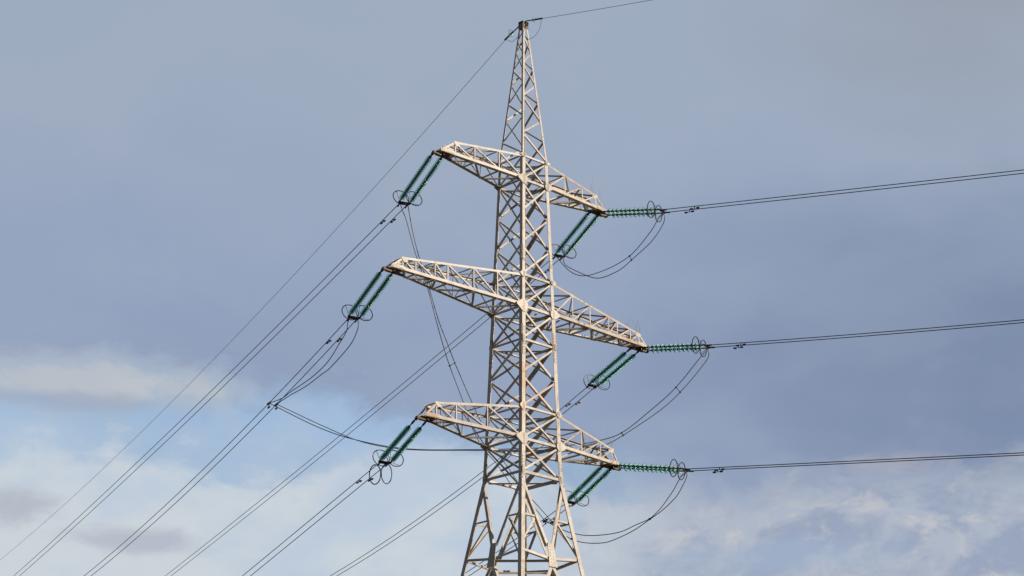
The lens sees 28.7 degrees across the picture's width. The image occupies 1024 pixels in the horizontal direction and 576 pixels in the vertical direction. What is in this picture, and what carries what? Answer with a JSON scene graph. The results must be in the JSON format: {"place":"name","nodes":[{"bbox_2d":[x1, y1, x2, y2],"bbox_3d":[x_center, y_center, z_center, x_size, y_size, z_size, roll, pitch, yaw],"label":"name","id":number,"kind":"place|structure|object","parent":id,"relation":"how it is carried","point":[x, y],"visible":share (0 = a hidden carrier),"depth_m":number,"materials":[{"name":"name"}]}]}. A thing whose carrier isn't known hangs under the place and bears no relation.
{"place":"outdoors","nodes":[
{"label":"outdoors","id":0,"kind":"place"},
{"bbox_2d":[0,0,1023,575],"label":"sky","id":1,"kind":"structure","parent":0,"point":[168,168],"materials":[{"name":"blue"}]},
{"bbox_3d":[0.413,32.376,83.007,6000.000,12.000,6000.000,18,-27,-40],"label":"ground","id":2,"kind":"structure","parent":0,"visible":0},
{"bbox_2d":[382,20,648,575],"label":"lattice tower","id":3,"kind":"structure","parent":2,"relation":"on","point":[520,514],"depth_m":93.27,"materials":[{"name":"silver metal"}]},
{"bbox_2d":[342,268,395,322],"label":"insulator set","id":4,"kind":"object","parent":3,"relation":"attached to","point":[366,291],"visible":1,"depth_m":90.49,"materials":[{"name":"glass"}]},
{"bbox_2d":[84,321,345,575],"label":"power line","id":5,"kind":"object","parent":4,"relation":"attached to","point":[328,341],"visible":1,"depth_m":103.24,"materials":[{"name":"metal"}]},
{"bbox_2d":[91,322,353,575],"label":"power line","id":6,"kind":"object","parent":4,"relation":"attached to","point":[339,338],"visible":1,"depth_m":104.08,"materials":[{"name":"metal"}]},
{"bbox_2d":[271,318,349,402],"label":"jumper wire","id":7,"kind":"object","parent":4,"relation":"hanging from","point":[321,368],"visible":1,"depth_m":94.44,"materials":[{"name":"metal"}]},
{"bbox_2d":[277,319,358,403],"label":"jumper wire","id":8,"kind":"object","parent":4,"relation":"hanging from","point":[326,370],"visible":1,"depth_m":93.62,"materials":[{"name":"metal"}]},
{"bbox_2d":[372,417,428,466],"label":"insulator set","id":9,"kind":"object","parent":3,"relation":"attached to","point":[403,446],"visible":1,"depth_m":89.92,"materials":[{"name":"glass"}]},
{"bbox_2d":[242,465,375,575],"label":"power line","id":10,"kind":"object","parent":9,"relation":"attached to","point":[359,480],"visible":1,"depth_m":97.16,"materials":[{"name":"metal"}]},
{"bbox_2d":[251,466,384,575],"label":"power line","id":11,"kind":"object","parent":9,"relation":"attached to","point":[368,480],"visible":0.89,"depth_m":97.21,"materials":[{"name":"metal"}]},
{"bbox_2d":[369,464,380,484],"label":"wire loop","id":12,"kind":"object","parent":9,"relation":"hanging from","point":[369,474],"visible":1,"depth_m":91.00,"materials":[{"name":"metal"}]},
{"bbox_2d":[381,463,391,483],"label":"wire loop","id":13,"kind":"object","parent":9,"relation":"hanging from","point":[391,474],"visible":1,"depth_m":90.99,"materials":[{"name":"metal"}]},
{"bbox_2d":[393,152,444,208],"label":"insulator set","id":14,"kind":"object","parent":3,"relation":"hanging from","point":[424,182],"visible":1,"depth_m":94.48,"materials":[{"name":"glass"}]},
{"bbox_2d":[14,206,396,575],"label":"power line","id":15,"kind":"object","parent":14,"relation":"attached to","point":[382,221],"visible":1,"depth_m":113.73,"materials":[{"name":"metal"}]},
{"bbox_2d":[22,208,403,573],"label":"power line","id":16,"kind":"object","parent":14,"relation":"attached to","point":[393,219],"visible":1,"depth_m":114.41,"materials":[{"name":"metal"}]},
{"bbox_2d":[400,203,544,520],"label":"jumper wire","id":17,"kind":"object","parent":14,"relation":"hanging from","point":[445,352],"visible":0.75,"depth_m":95.99,"materials":[{"name":"metal"}]},
{"bbox_2d":[408,206,551,521],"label":"jumper wire","id":18,"kind":"object","parent":14,"relation":"hanging from","point":[452,356],"visible":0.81,"depth_m":96.37,"materials":[{"name":"metal"}]},
{"bbox_2d":[504,24,521,40],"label":"earth wire fitting","id":19,"kind":"object","parent":3,"relation":"attached to","point":[510,33],"visible":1,"depth_m":100.34,"materials":[{"name":"metal"}]},
{"bbox_2d":[0,43,502,559],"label":"earth wire","id":20,"kind":"object","parent":19,"relation":"attached to","point":[308,259],"visible":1,"depth_m":121.67,"materials":[{"name":"metal"}]},
{"bbox_2d":[526,17,541,22],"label":"earth wire fitting","id":21,"kind":"object","parent":3,"relation":"attached to","point":[534,19],"visible":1,"depth_m":99.33,"materials":[{"name":"metal"}]},
{"bbox_2d":[542,0,649,18],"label":"earth wire","id":22,"kind":"object","parent":21,"relation":"attached to","point":[597,9],"visible":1,"depth_m":97.60,"materials":[{"name":"metal"}]},
{"bbox_2d":[551,210,600,260],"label":"insulator set","id":23,"kind":"object","parent":3,"relation":"attached to","point":[580,236],"visible":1,"depth_m":101.16,"materials":[{"name":"glass"}]},
{"bbox_2d":[165,261,548,575],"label":"power line","id":24,"kind":"object","parent":23,"relation":"attached to","point":[354,423],"visible":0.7,"depth_m":122.65,"materials":[{"name":"metal"}]},
{"bbox_2d":[171,260,558,575],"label":"power line","id":25,"kind":"object","parent":23,"relation":"attached to","point":[547,270],"visible":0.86,"depth_m":121.77,"materials":[{"name":"metal"}]},
{"bbox_2d":[562,464,613,506],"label":"insulator set","id":26,"kind":"object","parent":3,"relation":"attached to","point":[587,481],"visible":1,"depth_m":97.11,"materials":[{"name":"glass"}]},
{"bbox_2d":[466,505,563,572],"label":"power line","id":27,"kind":"object","parent":26,"relation":"attached to","point":[517,537],"visible":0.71,"depth_m":101.35,"materials":[{"name":"metal"}]},
{"bbox_2d":[469,506,570,575],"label":"power line","id":28,"kind":"object","parent":26,"relation":"attached to","point":[517,543],"visible":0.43,"depth_m":103.28,"materials":[{"name":"metal"}]},
{"bbox_2d":[583,347,641,389],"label":"insulator set","id":29,"kind":"object","parent":3,"relation":"attached to","point":[610,365],"visible":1,"depth_m":101.21,"materials":[{"name":"glass"}]},
{"bbox_2d":[330,388,585,575],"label":"power line","id":30,"kind":"object","parent":29,"relation":"attached to","point":[568,403],"visible":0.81,"depth_m":116.52,"materials":[{"name":"metal"}]},
{"bbox_2d":[337,389,592,575],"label":"power line","id":31,"kind":"object","parent":29,"relation":"attached to","point":[576,403],"visible":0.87,"depth_m":116.77,"materials":[{"name":"metal"}]},
{"bbox_2d":[601,201,669,221],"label":"insulator set","id":32,"kind":"object","parent":3,"relation":"attached to","point":[653,212],"visible":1,"depth_m":99.15,"materials":[{"name":"glass"}]},
{"bbox_2d":[556,214,662,275],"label":"jumper wire","id":33,"kind":"object","parent":32,"relation":"hanging from","point":[617,263],"visible":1,"depth_m":99.65,"materials":[{"name":"metal"}]},
{"bbox_2d":[562,211,664,278],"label":"jumper wire","id":34,"kind":"object","parent":32,"relation":"hanging from","point":[628,262],"visible":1,"depth_m":99.25,"materials":[{"name":"metal"}]},
{"bbox_2d":[667,169,1023,209],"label":"power line","id":35,"kind":"object","parent":32,"relation":"attached to","point":[841,190],"visible":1,"depth_m":93.92,"materials":[{"name":"metal"}]},
{"bbox_2d":[671,173,1023,213],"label":"power line","id":36,"kind":"object","parent":32,"relation":"attached to","point":[844,193],"visible":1,"depth_m":94.21,"materials":[{"name":"metal"}]},
{"bbox_2d":[614,459,693,479],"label":"insulator set","id":37,"kind":"object","parent":3,"relation":"attached to","point":[639,467],"visible":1,"depth_m":95.01,"materials":[{"name":"glass"}]},
{"bbox_2d":[547,473,685,535],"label":"jumper wire","id":38,"kind":"object","parent":37,"relation":"hanging from","point":[630,527],"visible":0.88,"depth_m":96.18,"materials":[{"name":"metal"}]},
{"bbox_2d":[553,470,686,543],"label":"jumper wire","id":39,"kind":"object","parent":37,"relation":"hanging from","point":[640,525],"visible":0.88,"depth_m":95.67,"materials":[{"name":"metal"}]},
{"bbox_2d":[689,452,1023,470],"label":"power line","id":40,"kind":"object","parent":37,"relation":"attached to","point":[722,468],"visible":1,"depth_m":90.34,"materials":[{"name":"metal"}]},
{"bbox_2d":[693,455,1022,472],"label":"power line","id":41,"kind":"object","parent":37,"relation":"attached to","point":[858,462],"visible":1,"depth_m":90.47,"materials":[{"name":"metal"}]},
{"bbox_2d":[642,336,714,356],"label":"insulator set","id":42,"kind":"object","parent":3,"relation":"attached to","point":[666,346],"visible":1,"depth_m":98.73,"materials":[{"name":"glass"}]},
{"bbox_2d":[270,348,708,449],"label":"jumper wire","id":43,"kind":"object","parent":42,"relation":"attached to","point":[498,449],"visible":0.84,"depth_m":97.81,"materials":[{"name":"metal"}]},
{"bbox_2d":[278,346,708,451],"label":"jumper wire","id":44,"kind":"object","parent":42,"relation":"hanging from","point":[483,450],"visible":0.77,"depth_m":97.81,"materials":[{"name":"metal"}]},
{"bbox_2d":[712,319,1023,346],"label":"power line","id":45,"kind":"object","parent":42,"relation":"attached to","point":[864,333],"visible":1,"depth_m":94.08,"materials":[{"name":"metal"}]},
{"bbox_2d":[715,322,1023,348],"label":"power line","id":46,"kind":"object","parent":42,"relation":"attached to","point":[741,346],"visible":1,"depth_m":94.41,"materials":[{"name":"metal"}]}
]}

